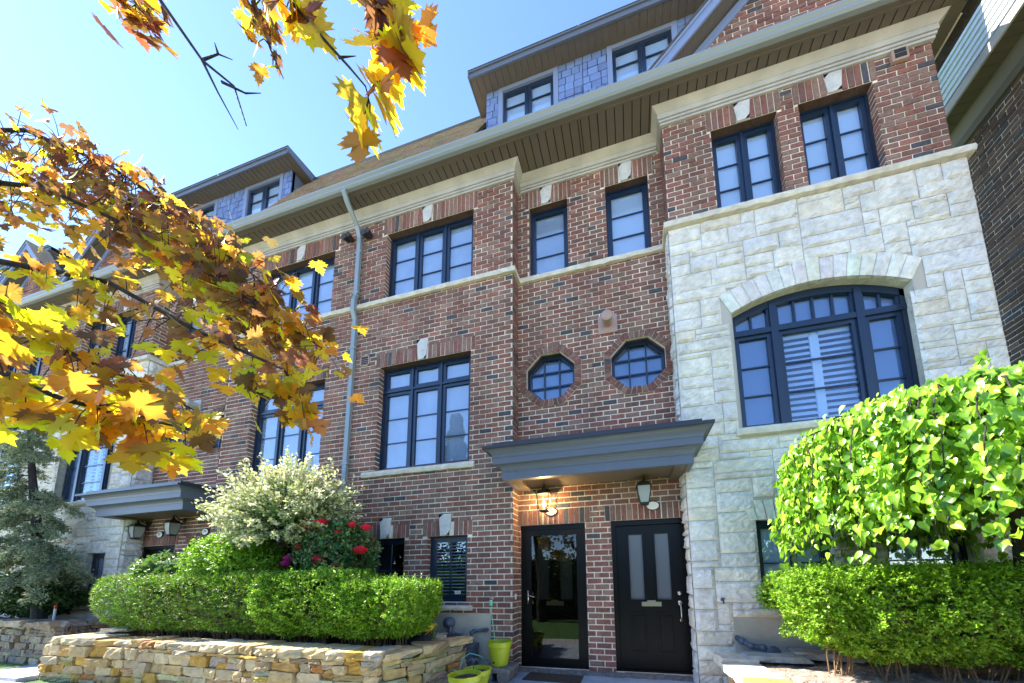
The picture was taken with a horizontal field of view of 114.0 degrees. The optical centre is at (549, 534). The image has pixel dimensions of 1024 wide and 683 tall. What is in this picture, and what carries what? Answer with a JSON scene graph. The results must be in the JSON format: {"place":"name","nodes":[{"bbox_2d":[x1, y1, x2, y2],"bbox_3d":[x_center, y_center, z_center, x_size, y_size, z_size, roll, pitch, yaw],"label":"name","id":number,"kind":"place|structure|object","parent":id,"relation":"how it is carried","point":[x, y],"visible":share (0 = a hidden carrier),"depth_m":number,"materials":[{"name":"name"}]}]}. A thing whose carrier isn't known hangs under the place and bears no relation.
{"place":"outdoors","nodes":[
{"label":"outdoors","id":0,"kind":"place"},
{"bbox_2d":[0,664,39,682],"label":"path","id":1,"kind":"structure","parent":0,"point":[20,674],"depth_m":5.00,"materials":[{"name":"white concrete"}]},
{"bbox_2d":[0,661,78,682],"bbox_3d":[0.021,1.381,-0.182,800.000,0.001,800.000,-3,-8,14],"label":"ground","id":2,"kind":"structure","parent":0,"point":[4,665],"depth_m":5.72,"materials":[{"name":"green plant"}]},
{"bbox_2d":[0,240,94,616],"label":"townhouse","id":3,"kind":"structure","parent":2,"relation":"on","point":[33,299],"depth_m":8.71,"materials":[{"name":"brick"}]},
{"bbox_2d":[0,441,21,505],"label":"arched window","id":4,"kind":"structure","parent":3,"relation":"in","point":[5,451],"depth_m":8.54,"materials":[{"name":"blue paint"}]},
{"bbox_2d":[6,364,36,374],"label":"window","id":5,"kind":"structure","parent":3,"relation":"in","point":[10,368],"depth_m":9.02,"materials":[{"name":"blue glass"}]},
{"bbox_2d":[29,355,42,375],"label":"window","id":6,"kind":"structure","parent":3,"relation":"in","point":[35,371],"depth_m":8.73,"materials":[{"name":"blue glass"}]},
{"bbox_2d":[0,617,114,664],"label":"retaining wall","id":7,"kind":"structure","parent":2,"relation":"on","point":[24,640],"depth_m":6.03,"materials":[{"name":"stone"}]},
{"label":"soil","id":8,"kind":"structure","parent":7,"relation":"in","visible":0},
{"bbox_2d":[0,570,89,617],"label":"dark shrub","id":9,"kind":"object","parent":8,"relation":"on","point":[62,598],"visible":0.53,"depth_m":6.38,"materials":[{"name":"green plant"}]},
{"bbox_2d":[0,427,100,619],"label":"conifer","id":10,"kind":"object","parent":8,"relation":"on","point":[45,565],"visible":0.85,"depth_m":6.46,"materials":[{"name":"green plant"}]},
{"bbox_2d":[52,602,57,619],"bbox_3d":[-9.461,1.474,6.334,0.041,0.460,0.041,0,-8,-9],"label":"marker post","id":11,"kind":"object","parent":8,"relation":"on","point":[54,612],"visible":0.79,"depth_m":6.33,"materials":[{"name":"white plastic"}]},
{"bbox_2d":[15,175,231,622],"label":"townhouse","id":12,"kind":"structure","parent":2,"relation":"on","point":[107,546],"depth_m":7.50,"materials":[{"name":"stone"}]},
{"bbox_2d":[60,443,113,501],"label":"arched window","id":13,"kind":"structure","parent":12,"relation":"in","point":[75,479],"depth_m":7.69,"materials":[{"name":"glass"}]},
{"bbox_2d":[85,324,105,369],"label":"window","id":14,"kind":"structure","parent":12,"relation":"in","point":[102,327],"depth_m":8.18,"materials":[{"name":"glass"}]},
{"bbox_2d":[87,553,104,602],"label":"window","id":15,"kind":"structure","parent":12,"relation":"in","point":[98,559],"depth_m":7.07,"materials":[{"name":"black glass"}]},
{"bbox_2d":[115,316,136,358],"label":"window","id":16,"kind":"structure","parent":12,"relation":"in","point":[124,344],"depth_m":7.89,"materials":[{"name":"blue glass"}]},
{"bbox_2d":[127,520,150,539],"bbox_3d":[-8.655,-0.110,6.988,0.210,0.448,0.284,-3,-8,14],"label":"wall lantern","id":17,"kind":"object","parent":12,"relation":"attached to","point":[136,530],"depth_m":6.91,"materials":[{"name":"white glass"}]},
{"bbox_2d":[75,481,220,521],"bbox_3d":[-7.721,-0.641,6.503,2.840,0.555,0.902,-3,-8,14],"label":"entrance canopy","id":18,"kind":"object","parent":12,"relation":"attached to","point":[114,503],"visible":0.83,"depth_m":6.19,"materials":[{"name":"grey paint"}]},
{"bbox_2d":[138,549,173,622],"bbox_3d":[-8.228,1.298,6.915,0.895,1.973,0.116,-3,-8,14],"label":"door","id":19,"kind":"structure","parent":12,"relation":"in","point":[150,552],"depth_m":7.06,"materials":[{"name":"black paint"}]},
{"bbox_2d":[156,532,163,537],"bbox_3d":[-8.227,0.013,6.987,0.190,0.137,0.026,-3,-8,14],"label":"house number plaque","id":20,"kind":"object","parent":12,"relation":"attached to","point":[159,534],"visible":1,"depth_m":6.97,"materials":[{"name":"white metal"}]},
{"bbox_2d":[162,515,185,535],"bbox_3d":[-7.626,-0.179,6.740,0.210,0.448,0.284,-3,-8,14],"label":"wall lantern","id":21,"kind":"object","parent":12,"relation":"attached to","point":[172,526],"depth_m":6.66,"materials":[{"name":"grey glass"}]},
{"bbox_2d":[165,425,185,454],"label":"octagonal window","id":22,"kind":"structure","parent":12,"relation":"in","point":[179,440],"depth_m":7.49,"materials":[{"name":"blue paint"}]},
{"bbox_2d":[181,309,202,359],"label":"window","id":23,"kind":"structure","parent":12,"relation":"in","point":[192,324],"depth_m":7.83,"materials":[{"name":"glass"}]},
{"bbox_2d":[184,398,201,412],"bbox_3d":[-7.734,-2.784,7.139,0.290,0.300,0.210,-3,-8,14],"label":"exhaust vent","id":24,"kind":"object","parent":12,"relation":"attached to","point":[192,404],"visible":0.56,"depth_m":7.15,"materials":[{"name":"beige paint"}]},
{"bbox_2d":[0,0,438,480],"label":"maple tree","id":25,"kind":"object","parent":2,"relation":"on","point":[148,419],"visible":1,"depth_m":1.58,"materials":[{"name":"yellow plant"}]},
{"bbox_2d":[37,629,473,682],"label":"retaining wall","id":26,"kind":"structure","parent":2,"relation":"on","point":[111,657],"depth_m":4.18,"materials":[{"name":"stone"}]},
{"bbox_2d":[99,627,143,631],"bbox_3d":[-6.945,1.550,5.435,0.538,0.052,0.330,-2,-8,8],"label":"flat stone","id":27,"kind":"object","parent":26,"relation":"on","point":[113,629],"visible":0.5,"depth_m":5.29,"materials":[{"name":"grey stone"}]},
{"bbox_2d":[133,629,422,659],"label":"soil","id":28,"kind":"structure","parent":26,"relation":"in","point":[206,634],"depth_m":5.10,"materials":[{"name":"brown soil"}]},
{"bbox_2d":[124,549,212,634],"bbox_3d":[-6.378,1.009,5.573,1.460,1.495,1.035,-3,-8,14],"label":"hydrangea","id":29,"kind":"object","parent":28,"relation":"on","point":[160,563],"visible":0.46,"depth_m":5.32,"materials":[{"name":"green plant"}]},
{"bbox_2d":[88,566,324,640],"bbox_3d":[-5.276,1.074,5.108,4.146,1.174,1.001,-3,-8,14],"label":"clipped hedge","id":30,"kind":"object","parent":28,"relation":"on","point":[133,618],"visible":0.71,"depth_m":4.86,"materials":[{"name":"green plant"}]},
{"bbox_2d":[174,531,292,637],"bbox_3d":[-4.910,0.790,5.134,1.745,1.773,1.024,-3,-8,14],"label":"spirea bush","id":31,"kind":"object","parent":28,"relation":"on","point":[203,555],"visible":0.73,"depth_m":4.91,"materials":[{"name":"green plant"}]},
{"bbox_2d":[191,445,365,639],"bbox_3d":[-4.034,0.126,4.942,2.808,3.016,1.380,-3,-8,14],"label":"dappled willow","id":32,"kind":"object","parent":28,"relation":"on","point":[281,503],"visible":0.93,"depth_m":4.75,"materials":[{"name":"green plant"}]},
{"bbox_2d":[242,563,396,644],"bbox_3d":[-3.070,0.980,4.512,1.903,1.139,1.034,-3,-8,14],"label":"box shrub","id":33,"kind":"object","parent":28,"relation":"on","point":[309,627],"visible":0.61,"depth_m":4.22,"materials":[{"name":"green plant"}]},
{"bbox_2d":[280,516,383,640],"bbox_3d":[-3.081,0.662,4.739,1.492,1.868,0.792,-3,-8,14],"label":"rose bush","id":34,"kind":"object","parent":28,"relation":"on","point":[349,544],"visible":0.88,"depth_m":4.59,"materials":[{"name":"green plant"}]},
{"bbox_2d":[316,572,442,646],"bbox_3d":[-2.209,0.995,4.288,1.523,1.025,1.094,-3,-8,14],"label":"box shrub","id":35,"kind":"object","parent":28,"relation":"on","point":[391,625],"visible":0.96,"depth_m":3.96,"materials":[{"name":"green plant"}]},
{"bbox_2d":[365,629,456,645],"bbox_3d":[-1.866,1.378,4.539,1.159,0.160,0.740,-3,-8,14],"label":"landscape cloth","id":36,"kind":"object","parent":28,"relation":"on","point":[421,637],"visible":0.34,"depth_m":4.33,"materials":[{"name":"grey fabric"}]},
{"bbox_2d":[423,614,440,638],"bbox_3d":[-1.569,1.251,4.381,0.311,0.403,0.226,1,-8,-12],"label":"day lily","id":37,"kind":"object","parent":28,"relation":"on","point":[431,627],"visible":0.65,"depth_m":4.36,"materials":[{"name":"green plant"}]},
{"bbox_2d":[431,632,447,638],"bbox_3d":[-1.628,1.425,4.641,0.437,0.052,0.323,-1,-8,-2],"label":"flat stone","id":38,"kind":"object","parent":26,"relation":"on","point":[438,635],"visible":0.3,"depth_m":4.54,"materials":[{"name":"grey stone"}]},
{"bbox_2d":[174,145,391,632],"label":"townhouse","id":39,"kind":"structure","parent":2,"relation":"on","point":[290,203],"depth_m":6.52,"materials":[{"name":"brick"}]},
{"bbox_2d":[186,589,202,621],"bbox_3d":[-6.887,1.239,6.616,0.878,1.973,0.059,-3,-8,14],"label":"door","id":40,"kind":"structure","parent":39,"relation":"in","point":[200,589],"depth_m":6.66,"materials":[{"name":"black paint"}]},
{"bbox_2d":[202,528,209,534],"bbox_3d":[-6.936,-0.048,6.672,0.190,0.137,0.026,-3,-8,14],"label":"house number plaque","id":41,"kind":"object","parent":39,"relation":"attached to","point":[206,531],"visible":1,"depth_m":6.66,"materials":[{"name":"white metal"}]},
{"bbox_2d":[208,413,223,447],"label":"octagonal window","id":42,"kind":"structure","parent":39,"relation":"in","point":[218,443],"depth_m":7.13,"materials":[{"name":"blue glass"}]},
{"bbox_2d":[250,383,324,482],"bbox_3d":[-4.908,-1.864,6.372,1.745,1.890,0.220,-3,-8,14],"label":"window","id":43,"kind":"structure","parent":39,"relation":"in","point":[273,441],"depth_m":6.36,"materials":[{"name":"blue glass"}]},
{"bbox_2d":[286,544,308,596],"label":"window","id":44,"kind":"structure","parent":39,"relation":"in","point":[292,565],"depth_m":5.93,"materials":[{"name":"black glass"}]},
{"bbox_2d":[271,257,334,323],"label":"window","id":45,"kind":"structure","parent":39,"relation":"in","point":[317,288],"depth_m":6.68,"materials":[{"name":"glass"}]},
{"bbox_2d":[341,231,353,242],"bbox_3d":[-3.808,-5.614,6.286,0.205,0.168,0.160,-3,-8,14],"label":"floodlight","id":46,"kind":"object","parent":39,"relation":"attached to","point":[347,237],"visible":1,"depth_m":6.23,"materials":[{"name":"brown metal"}]},
{"bbox_2d":[341,25,602,671],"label":"townhouse","id":47,"kind":"structure","parent":2,"relation":"on","point":[473,309],"depth_m":5.47,"materials":[{"name":"brick"}]},
{"bbox_2d":[336,188,363,561],"bbox_3d":[-3.574,-2.258,5.633,0.140,7.900,0.465,-3,-8,14],"label":"downspout","id":48,"kind":"object","parent":47,"relation":"attached to","point":[353,348],"visible":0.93,"depth_m":5.95,"materials":[{"name":"grey metal"}]},
{"bbox_2d":[360,355,369,366],"bbox_3d":[-3.294,-3.083,5.906,0.190,0.200,0.020,-3,-8,14],"label":"wall vent","id":49,"kind":"object","parent":47,"relation":"attached to","point":[364,361],"depth_m":5.90,"materials":[{"name":"beige plastic"}]},
{"bbox_2d":[360,227,372,238],"bbox_3d":[-3.390,-5.594,6.178,0.205,0.168,0.160,-3,-8,14],"label":"floodlight","id":50,"kind":"object","parent":47,"relation":"attached to","point":[366,233],"visible":1,"depth_m":6.12,"materials":[{"name":"brown metal"}]},
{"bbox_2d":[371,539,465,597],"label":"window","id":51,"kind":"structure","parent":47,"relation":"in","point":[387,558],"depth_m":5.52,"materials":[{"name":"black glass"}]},
{"bbox_2d":[379,355,470,469],"bbox_3d":[-2.069,-1.998,5.679,1.745,1.890,0.220,-3,-8,14],"label":"window","id":52,"kind":"structure","parent":47,"relation":"in","point":[426,409],"depth_m":5.63,"materials":[{"name":"glass"}]},
{"bbox_2d":[388,216,472,296],"bbox_3d":[-2.111,-4.921,6.063,1.750,1.405,0.220,-3,-8,14],"label":"window","id":53,"kind":"structure","parent":47,"relation":"in","point":[441,254],"depth_m":6.03,"materials":[{"name":"glass"}]},
{"bbox_2d":[396,536,466,601],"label":"window","id":54,"kind":"structure","parent":47,"relation":"in","point":[435,541],"depth_m":5.24,"materials":[{"name":"glass"}]},
{"bbox_2d":[443,616,488,666],"bbox_3d":[-1.217,1.569,4.667,0.662,0.789,0.300,-3,-8,14],"label":"gas meter","id":55,"kind":"object","parent":47,"relation":"attached to","point":[449,623],"visible":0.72,"depth_m":4.65,"materials":[{"name":"blue paint"}]},
{"bbox_2d":[535,484,551,512],"bbox_3d":[-0.076,-0.535,4.896,0.210,0.448,0.284,-3,-8,14],"label":"wall lantern","id":56,"kind":"object","parent":47,"relation":"attached to","point":[544,492],"depth_m":4.83,"materials":[{"name":"brown metal"}]},
{"bbox_2d":[530,205,568,275],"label":"window","id":57,"kind":"structure","parent":47,"relation":"in","point":[549,230],"depth_m":5.76,"materials":[{"name":"blue glass"}]},
{"bbox_2d":[528,353,574,399],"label":"octagonal window","id":58,"kind":"structure","parent":47,"relation":"in","point":[551,376],"depth_m":5.42,"materials":[{"name":"blue glass"}]},
{"bbox_2d":[546,507,557,515],"bbox_3d":[0.022,-0.337,4.967,0.190,0.137,0.026,-3,-8,14],"label":"house number plaque","id":59,"kind":"object","parent":47,"relation":"attached to","point":[553,511],"visible":0.87,"depth_m":4.96,"materials":[{"name":"white metal"}]},
{"bbox_2d":[525,528,584,666],"bbox_3d":[0.053,0.903,4.860,0.878,1.973,0.082,-3,-8,14],"label":"storm door","id":60,"kind":"structure","parent":47,"relation":"in","point":[531,660],"depth_m":4.87,"materials":[{"name":"black paint"}]},
{"bbox_2d":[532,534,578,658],"bbox_3d":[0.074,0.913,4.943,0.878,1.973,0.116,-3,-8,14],"label":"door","id":61,"kind":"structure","parent":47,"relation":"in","point":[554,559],"depth_m":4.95,"materials":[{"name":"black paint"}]},
{"bbox_2d":[517,667,693,681],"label":"doorstep","id":62,"kind":"object","parent":2,"relation":"on","point":[650,676],"visible":0.53,"depth_m":4.43,"materials":[{"name":"concrete"}]},
{"bbox_2d":[522,672,583,682],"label":"doormat","id":63,"kind":"object","parent":62,"relation":"on","point":[548,677],"visible":1,"depth_m":4.37,"materials":[{"name":"black rubber"}]},
{"bbox_2d":[712,652,792,682],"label":"retaining wall","id":64,"kind":"structure","parent":2,"relation":"on","point":[736,667],"depth_m":3.26,"materials":[{"name":"stone"}]},
{"bbox_2d":[754,660,1023,682],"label":"mulch","id":65,"kind":"object","parent":64,"relation":"on","point":[818,672],"visible":0.55,"depth_m":3.06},
{"bbox_2d":[739,651,813,663],"bbox_3d":[2.402,1.325,3.579,0.680,0.064,0.303,-3,-8,14],"label":"flat stone","id":66,"kind":"object","parent":65,"relation":"on","point":[787,657],"visible":0.82,"depth_m":3.47,"materials":[{"name":"grey stone"}]},
{"bbox_2d":[786,647,866,662],"bbox_3d":[2.931,1.279,3.519,0.658,0.076,0.335,-4,-8,20],"label":"flat stone","id":67,"kind":"object","parent":65,"relation":"on","point":[814,654],"visible":0.54,"depth_m":3.45,"materials":[{"name":"grey stone"}]},
{"bbox_2d":[750,554,1023,682],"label":"clipped hedge","id":68,"kind":"object","parent":65,"relation":"on","point":[807,600],"visible":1,"depth_m":2.71,"materials":[{"name":"green plant"}]},
{"bbox_2d":[767,349,1023,633],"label":"weeping tree","id":69,"kind":"object","parent":65,"relation":"on","point":[936,450],"visible":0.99,"depth_m":2.38,"materials":[{"name":"green plant"}]},
{"bbox_2d":[578,0,1016,682],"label":"townhouse","id":70,"kind":"structure","parent":2,"relation":"on","point":[786,244],"depth_m":4.40,"materials":[{"name":"stone"}]},
{"bbox_2d":[482,418,714,490],"bbox_3d":[0.585,-1.033,4.474,2.840,0.555,0.902,-3,-8,14],"label":"entrance canopy","id":71,"kind":"object","parent":70,"relation":"attached to","point":[640,444],"visible":0.98,"depth_m":4.18,"materials":[{"name":"grey paint"}]},
{"bbox_2d":[598,309,617,334],"bbox_3d":[0.872,-3.260,5.046,0.290,0.300,0.210,-3,-8,14],"label":"exhaust vent","id":72,"kind":"object","parent":70,"relation":"attached to","point":[607,321],"visible":1,"depth_m":5.10,"materials":[{"name":"beige"}]},
{"bbox_2d":[605,182,650,256],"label":"window","id":73,"kind":"structure","parent":70,"relation":"in","point":[627,209],"depth_m":5.44,"materials":[{"name":"blue glass"}]},
{"bbox_2d":[611,338,665,386],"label":"octagonal window","id":74,"kind":"structure","parent":70,"relation":"in","point":[639,362],"depth_m":5.10,"materials":[{"name":"blue glass"}]},
{"bbox_2d":[636,475,651,505],"bbox_3d":[1.292,-0.610,4.563,0.210,0.448,0.284,-3,-8,14],"label":"wall lantern","id":75,"kind":"object","parent":70,"relation":"attached to","point":[643,486],"depth_m":4.45,"materials":[{"name":"white glass"}]},
{"bbox_2d":[646,501,659,510],"bbox_3d":[1.435,-0.399,4.623,0.190,0.137,0.023,-3,-8,14],"label":"house number plaque","id":76,"kind":"object","parent":70,"relation":"attached to","point":[653,505],"visible":0.92,"depth_m":4.61,"materials":[{"name":"white metal"}]},
{"bbox_2d":[615,523,690,671],"bbox_3d":[1.395,0.844,4.564,0.895,1.973,0.116,-3,-8,14],"label":"door","id":77,"kind":"structure","parent":70,"relation":"in","point":[653,624],"depth_m":4.57,"materials":[{"name":"black paint"}]},
{"bbox_2d":[711,121,781,207],"bbox_3d":[2.795,-5.161,4.806,0.850,1.405,0.220,-3,-8,14],"label":"window","id":78,"kind":"structure","parent":70,"relation":"in","point":[746,162],"depth_m":4.76,"materials":[{"name":"glass"}]},
{"bbox_2d":[734,635,781,652],"bbox_3d":[2.339,1.319,3.742,0.453,0.298,0.140,-7,-10,41],"label":"gas pipe","id":79,"kind":"object","parent":70,"relation":"attached to","point":[760,647],"visible":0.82,"depth_m":3.71,"materials":[{"name":"grey metal"}]},
{"bbox_2d":[755,519,835,606],"bbox_3d":[2.898,0.344,3.983,0.795,1.040,0.080,-3,-8,14],"label":"window","id":80,"kind":"structure","parent":70,"relation":"in","point":[769,554],"depth_m":4.05,"materials":[{"name":"black glass"}]},
{"bbox_2d":[732,285,919,427],"bbox_3d":[3.416,-2.258,4.288,1.945,1.860,0.224,-3,-8,14],"label":"arched window","id":81,"kind":"structure","parent":70,"relation":"in","point":[804,355],"depth_m":4.26,"materials":[{"name":"glass"}]},
{"bbox_2d":[799,93,879,184],"bbox_3d":[3.866,-5.212,4.544,0.852,1.405,0.220,-3,-8,14],"label":"window","id":82,"kind":"structure","parent":70,"relation":"in","point":[839,140],"depth_m":4.49,"materials":[{"name":"glass"}]},
{"bbox_2d":[889,45,909,65],"bbox_3d":[4.502,-6.170,4.271,0.180,0.180,0.056,-3,-8,14],"label":"vent hood","id":83,"kind":"object","parent":70,"relation":"attached to","point":[898,55],"visible":1,"depth_m":4.25,"materials":[{"name":"beige"}]},
{"bbox_2d":[885,516,975,607],"bbox_3d":[4.118,0.287,3.685,0.780,1.040,0.080,-3,-8,14],"label":"window","id":84,"kind":"structure","parent":70,"relation":"in","point":[901,555],"depth_m":3.69,"materials":[{"name":"glass"}]},
{"bbox_2d":[937,0,1023,365],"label":"side house","id":85,"kind":"structure","parent":2,"relation":"on","point":[980,74],"depth_m":4.71,"materials":[{"name":"brick"}]},
{"bbox_2d":[0,0,636,485],"label":"sky","id":86,"kind":"structure","parent":0,"point":[164,108],"materials":[{"name":"blue"}]},
{"bbox_2d":[491,672,694,682],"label":"path","id":87,"kind":"structure","parent":0,"point":[518,677],"depth_m":4.27,"materials":[{"name":"grey concrete"}]},
{"bbox_2d":[447,669,481,682],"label":"flower pot","id":88,"kind":"object","parent":87,"relation":"on","point":[465,676],"visible":1,"depth_m":3.67,"materials":[{"name":"green plastic"}]},
{"bbox_2d":[463,665,491,682],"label":"flower pot","id":89,"kind":"object","parent":87,"relation":"on","point":[485,670],"visible":0.58,"depth_m":3.95,"materials":[{"name":"green plastic"}]},
{"bbox_2d":[467,658,478,668],"bbox_3d":[-0.907,1.568,3.967,0.146,0.162,0.150,-3,-8,14],"label":"seedling","id":90,"kind":"object","parent":89,"relation":"on","point":[472,660],"visible":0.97,"depth_m":3.96,"materials":[{"name":"green plant"}]},
{"bbox_2d":[485,661,518,682],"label":"concrete block","id":91,"kind":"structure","parent":87,"relation":"on","point":[506,674],"depth_m":4.24,"materials":[{"name":"grey concrete"}]},
{"bbox_2d":[487,638,512,666],"bbox_3d":[-0.672,1.585,4.432,0.342,0.310,0.342,-3,-8,14],"label":"flower pot","id":92,"kind":"object","parent":91,"relation":"on","point":[499,650],"visible":1,"depth_m":4.32,"materials":[{"name":"green plastic"}]},
{"bbox_3d":[-0.834,0.915,4.764,0.070,0.070,0.050,-3,-8,14],"label":"outdoor socket","id":93,"kind":"object","parent":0,"visible":0},
{"bbox_2d":[450,600,494,671],"bbox_3d":[-1.022,1.385,4.458,0.643,0.945,0.143,6,-10,-40],"label":"extension cord","id":94,"kind":"object","parent":93,"relation":"hanging from","point":[491,603],"visible":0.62,"depth_m":4.67,"materials":[{"name":"teal plastic"}]}
]}

